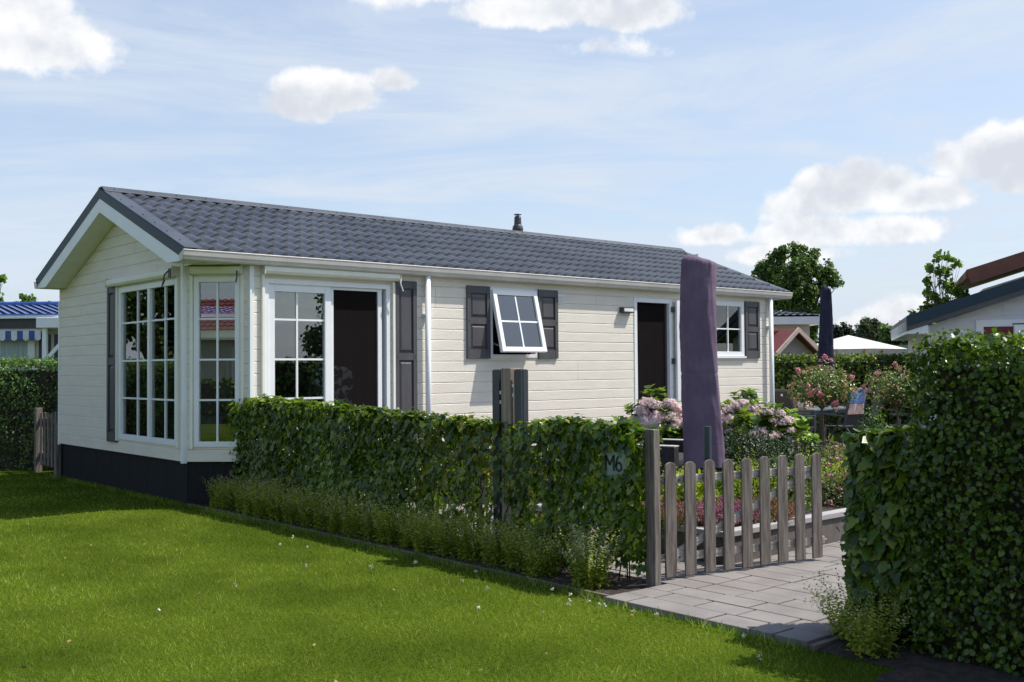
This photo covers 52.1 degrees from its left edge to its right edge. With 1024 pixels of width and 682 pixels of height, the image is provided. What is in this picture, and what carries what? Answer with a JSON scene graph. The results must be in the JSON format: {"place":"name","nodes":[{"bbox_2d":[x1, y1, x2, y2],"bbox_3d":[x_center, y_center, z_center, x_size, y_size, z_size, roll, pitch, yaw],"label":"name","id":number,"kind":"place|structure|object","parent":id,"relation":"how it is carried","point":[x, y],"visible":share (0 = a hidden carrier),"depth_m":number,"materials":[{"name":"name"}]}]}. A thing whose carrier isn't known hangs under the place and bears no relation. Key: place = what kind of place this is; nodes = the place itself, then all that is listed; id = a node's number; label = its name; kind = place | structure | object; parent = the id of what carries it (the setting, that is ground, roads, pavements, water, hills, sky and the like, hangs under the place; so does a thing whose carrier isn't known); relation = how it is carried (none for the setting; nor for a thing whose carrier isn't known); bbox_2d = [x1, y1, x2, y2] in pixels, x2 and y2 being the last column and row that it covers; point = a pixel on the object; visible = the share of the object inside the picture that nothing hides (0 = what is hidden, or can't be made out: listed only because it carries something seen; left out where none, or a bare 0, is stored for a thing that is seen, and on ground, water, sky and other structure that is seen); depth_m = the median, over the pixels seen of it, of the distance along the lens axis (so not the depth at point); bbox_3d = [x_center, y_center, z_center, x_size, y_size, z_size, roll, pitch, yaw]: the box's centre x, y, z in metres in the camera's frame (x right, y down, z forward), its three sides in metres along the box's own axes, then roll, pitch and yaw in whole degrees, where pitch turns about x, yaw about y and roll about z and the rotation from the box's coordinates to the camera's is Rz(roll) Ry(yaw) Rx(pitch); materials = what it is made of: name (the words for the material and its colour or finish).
{"place":"outdoors","nodes":[
{"label":"outdoors","id":0,"kind":"place"},
{"bbox_2d":[199,504,649,594],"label":"bed soil","id":1,"kind":"structure","parent":0,"point":[623,584],"depth_m":8.07,"materials":[{"name":"brown soil"}]},
{"bbox_2d":[203,474,237,507],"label":"catmint","id":2,"kind":"object","parent":1,"relation":"on","point":[215,504],"visible":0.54,"depth_m":12.12,"materials":[{"name":"green plant"}]},
{"bbox_2d":[213,474,248,509],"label":"catmint","id":3,"kind":"object","parent":1,"relation":"on","point":[226,502],"visible":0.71,"depth_m":11.91,"materials":[{"name":"green plant"}]},
{"bbox_2d":[227,475,260,512],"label":"catmint","id":4,"kind":"object","parent":1,"relation":"on","point":[239,503],"visible":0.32,"depth_m":11.71,"materials":[{"name":"green plant"}]},
{"bbox_2d":[232,477,272,515],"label":"catmint","id":5,"kind":"object","parent":1,"relation":"on","point":[248,505],"visible":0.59,"depth_m":11.42,"materials":[{"name":"green plant"}]},
{"bbox_2d":[249,478,286,518],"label":"catmint","id":6,"kind":"object","parent":1,"relation":"on","point":[262,511],"visible":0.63,"depth_m":11.21,"materials":[{"name":"green plant"}]},
{"bbox_2d":[261,478,301,520],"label":"catmint","id":7,"kind":"object","parent":1,"relation":"on","point":[277,515],"visible":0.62,"depth_m":11.02,"materials":[{"name":"green plant"}]},
{"bbox_2d":[274,487,313,523],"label":"catmint","id":8,"kind":"object","parent":1,"relation":"on","point":[291,517],"visible":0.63,"depth_m":10.82,"materials":[{"name":"green plant"}]},
{"bbox_2d":[291,485,329,526],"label":"catmint","id":9,"kind":"object","parent":1,"relation":"on","point":[306,518],"visible":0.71,"depth_m":10.58,"materials":[{"name":"green plant"}]},
{"bbox_2d":[304,485,348,529],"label":"catmint","id":10,"kind":"object","parent":1,"relation":"on","point":[321,519],"visible":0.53,"depth_m":10.39,"materials":[{"name":"green plant"}]},
{"bbox_2d":[321,490,363,532],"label":"catmint","id":11,"kind":"object","parent":1,"relation":"on","point":[335,523],"visible":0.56,"depth_m":10.16,"materials":[{"name":"green plant"}]},
{"bbox_2d":[335,488,378,536],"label":"catmint","id":12,"kind":"object","parent":1,"relation":"on","point":[354,528],"visible":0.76,"depth_m":9.93,"materials":[{"name":"green plant"}]},
{"bbox_2d":[354,495,391,540],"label":"catmint","id":13,"kind":"object","parent":1,"relation":"on","point":[369,532],"visible":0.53,"depth_m":9.72,"materials":[{"name":"green plant"}]},
{"bbox_2d":[366,496,411,544],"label":"catmint","id":14,"kind":"object","parent":1,"relation":"on","point":[387,533],"visible":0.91,"depth_m":9.49,"materials":[{"name":"green plant"}]},
{"bbox_2d":[391,502,433,547],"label":"catmint","id":15,"kind":"object","parent":1,"relation":"on","point":[407,541],"visible":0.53,"depth_m":9.32,"materials":[{"name":"green plant"}]},
{"bbox_2d":[404,505,451,552],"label":"catmint","id":16,"kind":"object","parent":1,"relation":"on","point":[422,542],"visible":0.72,"depth_m":9.05,"materials":[{"name":"green plant"}]},
{"bbox_2d":[222,393,664,580],"bbox_3d":[-1.141,1.203,10.035,0.469,1.338,6.622,1,-2,-41],"label":"ivy hedge","id":17,"kind":"object","parent":1,"relation":"on","point":[293,456],"visible":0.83,"depth_m":9.19,"materials":[{"name":"green plant"}]},
{"bbox_2d":[602,444,625,476],"bbox_3d":[0.766,0.886,7.718,0.030,0.255,0.280,1,-2,-41],"label":"number sign","id":18,"kind":"object","parent":17,"relation":"attached to","point":[614,464],"visible":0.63,"depth_m":7.72,"materials":[{"name":"white ceramic"}]},
{"bbox_2d":[423,505,475,556],"bbox_3d":[-0.555,1.639,8.912,0.448,0.452,0.464,1,-2,-40],"label":"catmint","id":19,"kind":"object","parent":1,"relation":"on","point":[444,547],"visible":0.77,"depth_m":8.85,"materials":[{"name":"green plant"}]},
{"bbox_2d":[256,417,645,575],"bbox_3d":[-1.127,1.327,10.081,0.052,1.083,6.452,1,-2,-41],"label":"wire fence","id":20,"kind":"object","parent":1,"relation":"on","point":[480,504],"visible":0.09,"depth_m":9.11,"materials":[{"name":"metal"}]},
{"bbox_2d":[441,507,502,561],"bbox_3d":[-0.315,1.625,8.715,0.419,0.468,0.505,-2,-2,41],"label":"catmint","id":21,"kind":"object","parent":1,"relation":"on","point":[469,544],"visible":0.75,"depth_m":8.66,"materials":[{"name":"green plant"}]},
{"bbox_2d":[473,518,522,565],"bbox_3d":[-0.125,1.640,8.494,0.400,0.434,0.414,1,-2,-34],"label":"catmint","id":22,"kind":"object","parent":1,"relation":"on","point":[493,554],"visible":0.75,"depth_m":8.42,"materials":[{"name":"green plant"}]},
{"bbox_2d":[492,368,528,548],"bbox_3d":[-0.004,1.126,8.758,0.120,1.800,0.380,1,-2,-41],"label":"tall post","id":23,"kind":"object","parent":1,"relation":"on","point":[509,395],"visible":0.55,"depth_m":8.71,"materials":[{"name":"grey wood"}]},
{"bbox_2d":[493,514,544,570],"bbox_3d":[0.043,1.612,8.275,0.478,0.465,0.462,-1,-2,35],"label":"catmint","id":24,"kind":"object","parent":1,"relation":"on","point":[514,559],"visible":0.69,"depth_m":8.22,"materials":[{"name":"green plant"}]},
{"bbox_2d":[511,522,567,577],"bbox_3d":[0.216,1.623,8.018,0.457,0.423,0.378,-1,-2,26],"label":"catmint","id":25,"kind":"object","parent":1,"relation":"on","point":[546,565],"visible":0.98,"depth_m":7.96,"materials":[{"name":"green plant"}]},
{"bbox_2d":[555,519,625,589],"bbox_3d":[0.581,1.560,7.569,0.481,0.523,0.552,-1,-2,18],"label":"catmint","id":26,"kind":"object","parent":1,"relation":"on","point":[590,575],"visible":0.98,"depth_m":7.50,"materials":[{"name":"green plant"}]},
{"bbox_2d":[645,429,664,586],"bbox_3d":[1.050,1.313,7.588,0.155,1.350,0.088,1,-2,-41],"label":"gate post","id":27,"kind":"object","parent":1,"relation":"on","point":[653,476],"visible":0.69,"depth_m":7.53,"materials":[{"name":"grey wood"}]},
{"bbox_2d":[660,453,826,577],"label":"picket gate","id":28,"kind":"structure","parent":27,"relation":"attached to","point":[688,552],"depth_m":8.02,"materials":[{"name":"grey wood"}]},
{"bbox_2d":[0,432,941,681],"bbox_3d":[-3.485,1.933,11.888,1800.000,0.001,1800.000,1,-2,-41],"label":"lawn","id":29,"kind":"structure","parent":0,"point":[450,628],"depth_m":6.74,"materials":[{"name":"green plant"}]},
{"bbox_2d":[13,293,37,301],"bbox_3d":[-17.625,0.586,37.984,0.930,4.651,0.845,1,-2,-41],"label":"tree","id":30,"kind":"object","parent":29,"relation":"on","point":[25,297],"visible":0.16,"depth_m":37.98,"materials":[{"name":"green plant"}]},
{"bbox_2d":[0,354,57,469],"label":"hedge","id":31,"kind":"object","parent":29,"relation":"on","point":[24,393],"visible":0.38,"depth_m":17.06,"materials":[{"name":"green plant"}]},
{"bbox_2d":[34,408,60,476],"bbox_3d":[-7.227,1.615,16.317,0.100,1.120,1.185,1,-2,-39],"label":"picket fence","id":32,"kind":"object","parent":29,"relation":"on","point":[41,455],"visible":0.88,"depth_m":16.42,"materials":[{"name":"brown wood"}]},
{"bbox_2d":[0,301,234,370],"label":"neighbour chalet","id":33,"kind":"object","parent":29,"relation":"on","point":[29,329],"visible":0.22,"depth_m":25.95,"materials":[{"name":"blue tile"}]},
{"bbox_2d":[0,339,34,370],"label":"window","id":34,"kind":"structure","parent":33,"relation":"in","point":[9,348],"depth_m":25.97,"materials":[{"name":"white glass"}]},
{"bbox_2d":[190,504,609,598],"bbox_3d":[-1.548,1.896,9.730,0.025,0.135,6.800,1,-2,-41],"label":"bed edging","id":35,"kind":"object","parent":29,"relation":"on","point":[602,595],"visible":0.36,"depth_m":8.54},
{"bbox_2d":[34,186,792,504],"bbox_3d":[-0.936,-0.107,17.407,11.705,4.326,5.425,1,-2,-41],"label":"mobile home","id":36,"kind":"object","parent":29,"relation":"on","point":[428,317],"visible":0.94,"depth_m":14.48,"materials":[{"name":"beige wood"}]},
{"bbox_2d":[118,278,175,445],"bbox_3d":[-4.559,0.274,13.172,0.090,2.000,1.855,1,-2,-41],"label":"window","id":37,"kind":"structure","parent":36,"relation":"in","point":[147,311],"depth_m":13.11,"materials":[{"name":"white plastic"}]},
{"bbox_2d":[193,276,239,446],"bbox_3d":[-3.465,0.244,12.338,0.556,2.000,0.090,0,-1,3],"label":"window","id":38,"kind":"structure","parent":36,"relation":"in","point":[197,281],"depth_m":12.31,"materials":[{"name":"white plastic"}]},
{"bbox_2d":[201,383,234,437],"bbox_3d":[-4.608,0.997,15.020,1.960,0.750,0.850,1,-2,-41],"label":"sofa","id":39,"kind":"object","parent":36,"relation":"in","point":[208,418],"visible":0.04,"depth_m":15.40,"materials":[{"name":"fabric"}]},
{"bbox_2d":[215,342,234,438],"bbox_3d":[-3.782,0.728,13.924,0.320,1.420,0.320,1,-2,-41],"label":"floor lamp","id":40,"kind":"object","parent":36,"relation":"on","point":[226,350],"visible":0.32,"depth_m":13.84,"materials":[{"name":"metal"}]},
{"bbox_2d":[265,278,389,439],"bbox_3d":[-2.286,0.325,13.021,1.790,2.115,0.105,1,-2,-41],"label":"sliding door","id":41,"kind":"structure","parent":36,"relation":"in","point":[272,286],"depth_m":12.99,"materials":[{"name":"white plastic"}]},
{"bbox_2d":[309,366,357,435],"bbox_3d":[-2.376,0.803,13.945,0.640,0.950,0.700,0,-2,-12],"label":"armchair","id":42,"kind":"object","parent":36,"relation":"in","point":[345,382],"visible":0.34,"depth_m":14.04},
{"bbox_2d":[490,287,537,357],"bbox_3d":[0.001,-0.252,15.031,0.905,0.990,0.108,1,-2,-41],"label":"window frame","id":43,"kind":"structure","parent":36,"relation":"in","point":[533,355],"depth_m":14.85,"materials":[{"name":"white plastic"}]},
{"bbox_2d":[675,301,681,404],"bbox_3d":[3.058,0.394,17.491,0.860,2.110,0.050,1,-2,-35],"label":"door leaf","id":44,"kind":"structure","parent":36,"relation":"in","point":[677,303],"depth_m":17.25,"materials":[{"name":"white plastic"}]},
{"bbox_2d":[716,301,746,357],"bbox_3d":[3.688,-0.195,18.223,1.090,0.985,0.140,1,-2,-41],"label":"window","id":45,"kind":"structure","parent":36,"relation":"in","point":[729,315],"depth_m":18.33,"materials":[{"name":"white plastic"}]},
{"bbox_2d":[157,535,761,659],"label":"clover flowers","id":46,"kind":"object","parent":29,"relation":"on","point":[743,635],"visible":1,"depth_m":6.98,"materials":[{"name":"white plant"}]},
{"bbox_2d":[774,327,817,362],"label":"garden shed","id":47,"kind":"structure","parent":29,"relation":"on","point":[798,341],"depth_m":28.19,"materials":[{"name":"red"}]},
{"bbox_2d":[773,311,819,336],"bbox_3d":[6.105,0.617,34.419,6.700,3.452,5.750,0,-1,0],"label":"grey roofed chalet","id":48,"kind":"object","parent":29,"relation":"on","point":[791,320],"visible":0.09,"depth_m":31.78,"materials":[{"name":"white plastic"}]},
{"bbox_2d":[750,241,844,341],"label":"broadleaf tree","id":49,"kind":"object","parent":29,"relation":"on","point":[798,272],"visible":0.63,"depth_m":49.73,"materials":[{"name":"green plant"}]},
{"bbox_2d":[808,635,841,650],"bbox_3d":[2.230,1.783,6.358,1.450,0.130,0.040,1,-2,-41],"label":"path edging","id":50,"kind":"object","parent":29,"relation":"on","point":[815,646],"visible":0.14,"depth_m":5.93,"materials":[{"name":"grey concrete"}]},
{"bbox_2d":[818,284,839,446],"bbox_3d":[6.305,0.478,20.994,0.500,3.235,0.500,0,-1,0],"label":"closed parasol","id":51,"kind":"object","parent":29,"relation":"on","point":[825,344],"visible":0.72,"depth_m":20.93,"materials":[{"name":"blue fabric"}]},
{"bbox_2d":[774,350,916,432],"bbox_3d":[10.454,1.222,25.416,8.833,2.038,1.281,0,-1,0],"label":"back hedge","id":52,"kind":"object","parent":29,"relation":"on","point":[785,369],"visible":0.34,"depth_m":25.05,"materials":[{"name":"green plant"}]},
{"bbox_2d":[833,321,857,338],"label":"tree","id":53,"kind":"object","parent":29,"relation":"on","point":[839,331],"visible":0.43,"depth_m":94.58,"materials":[{"name":"green plant"}]},
{"bbox_2d":[817,335,907,361],"bbox_3d":[10.611,1.093,32.971,2.510,2.560,2.520,0,-2,-17],"label":"garden gazebo","id":54,"kind":"object","parent":29,"relation":"on","point":[848,344],"visible":0.35,"depth_m":32.05,"materials":[{"name":"white fabric"}]},
{"bbox_2d":[854,316,887,341],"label":"tree","id":55,"kind":"object","parent":29,"relation":"on","point":[867,328],"visible":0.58,"depth_m":79.68,"materials":[{"name":"green plant"}]},
{"bbox_2d":[816,634,940,668],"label":"hedge soil","id":56,"kind":"structure","parent":29,"relation":"on","point":[839,647],"depth_m":5.77,"materials":[{"name":"brown soil"}]},
{"bbox_2d":[802,567,896,643],"bbox_3d":[2.011,1.562,6.106,0.622,0.431,0.615,-1,-2,14],"label":"catmint","id":57,"kind":"object","parent":56,"relation":"on","point":[834,624],"visible":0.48,"depth_m":6.05,"materials":[{"name":"green plant"}]},
{"bbox_2d":[820,583,918,658],"bbox_3d":[1.984,1.575,5.804,0.559,0.386,0.507,-1,-1,10],"label":"catmint","id":58,"kind":"object","parent":56,"relation":"on","point":[871,640],"visible":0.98,"depth_m":5.73,"materials":[{"name":"green plant"}]},
{"bbox_2d":[836,424,954,646],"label":"ivy pillar","id":59,"kind":"structure","parent":56,"relation":"on","point":[874,520],"depth_m":6.02,"materials":[{"name":"green plant"}]},
{"bbox_2d":[877,320,907,344],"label":"tree","id":60,"kind":"object","parent":29,"relation":"on","point":[885,332],"visible":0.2,"depth_m":69.86,"materials":[{"name":"green plant"}]},
{"bbox_2d":[907,249,969,314],"bbox_3d":[12.280,-0.081,30.023,1.878,5.132,0.806,-1,-1,9],"label":"young tree","id":61,"kind":"object","parent":29,"relation":"on","point":[949,287],"visible":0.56,"depth_m":30.02,"materials":[{"name":"green plant"}]},
{"bbox_2d":[874,652,1023,681],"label":"verge soil","id":62,"kind":"structure","parent":29,"relation":"on","point":[931,668],"depth_m":5.38,"materials":[{"name":"brown soil"}]},
{"bbox_2d":[897,323,1023,676],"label":"clipped hedge","id":63,"kind":"object","parent":62,"relation":"on","point":[978,422],"visible":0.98,"depth_m":5.60,"materials":[{"name":"green plant"}]},
{"bbox_2d":[891,278,1023,428],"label":"white chalet","id":64,"kind":"object","parent":29,"relation":"on","point":[1000,308],"visible":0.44,"depth_m":21.60,"materials":[{"name":"wood"}]},
{"bbox_2d":[976,319,1023,366],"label":"window","id":65,"kind":"structure","parent":64,"relation":"in","point":[1005,326],"depth_m":21.57,"materials":[{"name":"white plastic"}]},
{"bbox_2d":[955,251,1023,291],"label":"brown roofed house","id":66,"kind":"structure","parent":29,"relation":"on","point":[1004,267],"depth_m":27.49,"materials":[{"name":"brown tile"}]},
{"bbox_2d":[0,0,1023,337],"label":"sky","id":67,"kind":"structure","parent":0,"point":[881,137],"materials":[{"name":"blue"}]},
{"bbox_2d":[323,445,855,647],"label":"path","id":68,"kind":"structure","parent":0,"point":[768,599],"depth_m":7.15,"materials":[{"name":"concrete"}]},
{"bbox_2d":[428,430,538,495],"bbox_3d":[-0.321,1.439,12.827,0.982,0.820,1.148,1,-2,-36],"label":"lounge chair","id":69,"kind":"object","parent":68,"relation":"on","point":[491,467],"visible":0.04,"depth_m":12.39,"materials":[{"name":"wicker"}]},
{"bbox_2d":[530,430,601,498],"bbox_3d":[0.592,1.427,12.631,1.148,0.820,0.982,-1,-2,23],"label":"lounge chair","id":70,"kind":"object","parent":68,"relation":"on","point":[559,472],"visible":0.02,"depth_m":12.19,"materials":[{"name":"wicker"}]},
{"bbox_2d":[621,421,698,493],"bbox_3d":[1.782,1.425,12.905,0.982,0.820,1.148,-1,-2,33],"label":"lounge chair","id":71,"kind":"object","parent":68,"relation":"on","point":[671,451],"visible":0.16,"depth_m":12.28,"materials":[{"name":"wicker"}]},
{"bbox_2d":[529,504,846,564],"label":"raised bed wall","id":72,"kind":"structure","parent":68,"relation":"on","point":[831,522],"depth_m":8.81,"materials":[{"name":"concrete"}]},
{"bbox_2d":[618,476,846,522],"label":"raised bed soil","id":73,"kind":"structure","parent":72,"relation":"in","point":[827,508],"depth_m":10.05,"materials":[{"name":"brown soil"}]},
{"bbox_2d":[660,499,703,532],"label":"heather","id":74,"kind":"object","parent":73,"relation":"on","point":[680,523],"visible":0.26,"depth_m":8.58,"materials":[{"name":"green plant"}]},
{"bbox_2d":[642,466,721,509],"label":"lime shrub","id":75,"kind":"object","parent":73,"relation":"on","point":[680,491],"visible":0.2,"depth_m":9.50,"materials":[{"name":"green plant"}]},
{"bbox_2d":[679,254,724,472],"bbox_3d":[2.165,0.346,11.995,0.512,2.695,0.500,0,-1,0],"label":"closed parasol","id":76,"kind":"object","parent":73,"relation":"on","point":[700,400],"visible":0.94,"depth_m":11.85,"materials":[{"name":"purple fabric"}]},
{"bbox_2d":[704,426,711,461],"bbox_3d":[1.774,1.182,9.472,0.066,0.820,0.066,1,-2,-41],"label":"garden pole","id":77,"kind":"object","parent":73,"relation":"on","point":[707,445],"visible":0.34,"depth_m":9.45,"materials":[{"name":"metal"}]},
{"bbox_2d":[677,497,740,526],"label":"heather","id":78,"kind":"object","parent":73,"relation":"on","point":[719,516],"visible":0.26,"depth_m":8.62,"materials":[{"name":"pink plant"}]},
{"bbox_2d":[697,469,740,503],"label":"lime shrub","id":79,"kind":"object","parent":73,"relation":"on","point":[717,483],"visible":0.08,"depth_m":9.74,"materials":[{"name":"green plant"}]},
{"bbox_2d":[697,495,758,526],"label":"heather","id":80,"kind":"object","parent":73,"relation":"on","point":[754,512],"visible":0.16,"depth_m":8.74,"materials":[{"name":"pink plant"}]},
{"bbox_2d":[696,422,792,480],"bbox_3d":[2.836,1.331,12.561,1.347,0.717,1.100,1,-2,-41],"label":"hebe bush","id":81,"kind":"object","parent":73,"relation":"on","point":[752,444],"visible":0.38,"depth_m":12.41,"materials":[{"name":"green plant"}]},
{"bbox_2d":[715,447,776,507],"bbox_3d":[2.191,1.301,9.759,0.721,0.631,0.652,1,-2,-41],"label":"golden shrub","id":82,"kind":"object","parent":73,"relation":"on","point":[756,490],"visible":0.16,"depth_m":9.70,"materials":[{"name":"green plant"}]},
{"bbox_2d":[734,491,794,522],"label":"heather","id":83,"kind":"object","parent":73,"relation":"on","point":[773,504],"visible":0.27,"depth_m":8.86,"materials":[{"name":"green plant"}]},
{"bbox_2d":[754,447,810,511],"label":"box shrub","id":84,"kind":"object","parent":73,"relation":"on","point":[791,493],"visible":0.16,"depth_m":9.87,"materials":[{"name":"green plant"}]},
{"bbox_2d":[768,431,830,471],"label":"hebe bush","id":85,"kind":"object","parent":73,"relation":"on","point":[796,449],"visible":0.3,"depth_m":12.68,"materials":[{"name":"green plant"}]},
{"bbox_2d":[790,448,841,492],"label":"golden shrub","id":86,"kind":"object","parent":73,"relation":"on","point":[822,465],"visible":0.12,"depth_m":11.13,"materials":[{"name":"green plant"}]},
{"bbox_2d":[803,436,847,473],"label":"bedding plant","id":87,"kind":"object","parent":73,"relation":"on","point":[833,452],"visible":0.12,"depth_m":13.09,"materials":[{"name":"green plant"}]},
{"bbox_2d":[805,466,847,507],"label":"bedding plant","id":88,"kind":"object","parent":73,"relation":"on","point":[834,476],"visible":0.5,"depth_m":10.22,"materials":[{"name":"green plant"}]},
{"bbox_2d":[824,476,844,505],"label":"bedding plant","id":89,"kind":"object","parent":73,"relation":"on","point":[838,489],"visible":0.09,"depth_m":10.19,"materials":[{"name":"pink plant"}]},
{"bbox_2d":[822,454,848,487],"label":"bedding plant","id":90,"kind":"object","parent":73,"relation":"on","point":[837,465],"visible":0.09,"depth_m":11.54,"materials":[{"name":"green plant"}]},
{"bbox_2d":[774,389,815,444],"bbox_3d":[5.280,1.469,19.560,0.662,1.136,0.570,0,-2,-28],"label":"folding chair","id":91,"kind":"object","parent":68,"relation":"on","point":[780,395],"visible":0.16,"depth_m":19.41,"materials":[{"name":"black fabric"}]},
{"bbox_2d":[795,406,864,443],"bbox_3d":[6.051,1.683,20.739,1.800,0.735,1.020,1,-2,-41],"label":"garden table","id":92,"kind":"object","parent":68,"relation":"on","point":[815,410],"visible":0.3,"depth_m":20.09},
{"bbox_2d":[824,389,867,447],"bbox_3d":[6.298,1.467,19.756,0.570,1.136,0.662,0,-2,-30],"label":"folding chair","id":93,"kind":"object","parent":68,"relation":"on","point":[851,421],"visible":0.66,"depth_m":19.61,"materials":[{"name":"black fabric"}]},
{"bbox_2d":[847,388,866,414],"bbox_3d":[6.436,1.125,19.517,0.400,0.493,0.134,0,-2,-30],"label":"towel","id":94,"kind":"object","parent":93,"relation":"hanging from","point":[856,405],"visible":0.72,"depth_m":19.52,"materials":[{"name":"blue fabric"}]},
{"bbox_2d":[849,388,881,433],"bbox_3d":[6.785,1.475,20.221,0.662,1.136,0.570,-2,-2,37],"label":"garden chair","id":95,"kind":"object","parent":68,"relation":"on","point":[873,403],"visible":0.21,"depth_m":20.06,"materials":[{"name":"black fabric"}]},
{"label":"back bed soil","id":96,"kind":"structure","parent":0,"visible":0},
{"bbox_2d":[617,384,682,438],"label":"hydrangea","id":97,"kind":"object","parent":96,"relation":"on","point":[664,416],"visible":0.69,"depth_m":14.04,"materials":[{"name":"pink plant"}]},
{"bbox_2d":[718,387,776,471],"bbox_3d":[2.932,1.182,14.156,1.611,1.123,1.194,0,-1,0],"label":"hydrangea","id":98,"kind":"object","parent":96,"relation":"on","point":[737,404],"visible":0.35,"depth_m":13.81,"materials":[{"name":"pink plant"}]},
{"bbox_2d":[726,401,822,462],"bbox_3d":[3.358,1.252,13.547,1.384,0.946,0.990,0,-1,0],"label":"hydrangea","id":99,"kind":"object","parent":96,"relation":"on","point":[769,415],"visible":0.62,"depth_m":13.37,"materials":[{"name":"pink plant"}]},
{"bbox_2d":[786,354,861,447],"bbox_3d":[4.484,0.970,14.940,1.073,1.566,1.092,0,-1,0],"label":"standard rose","id":100,"kind":"object","parent":96,"relation":"on","point":[818,390],"visible":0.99,"depth_m":14.81,"materials":[{"name":"green plant"}]},
{"bbox_2d":[856,396,886,432],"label":"leafy shrub","id":101,"kind":"object","parent":96,"relation":"on","point":[867,425],"visible":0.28,"depth_m":15.53,"materials":[{"name":"green plant"}]},
{"bbox_2d":[859,361,928,426],"bbox_3d":[6.200,1.060,17.012,1.174,1.468,1.211,0,-1,0],"label":"standard rose","id":102,"kind":"object","parent":96,"relation":"on","point":[895,397],"visible":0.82,"depth_m":16.86,"materials":[{"name":"green plant"}]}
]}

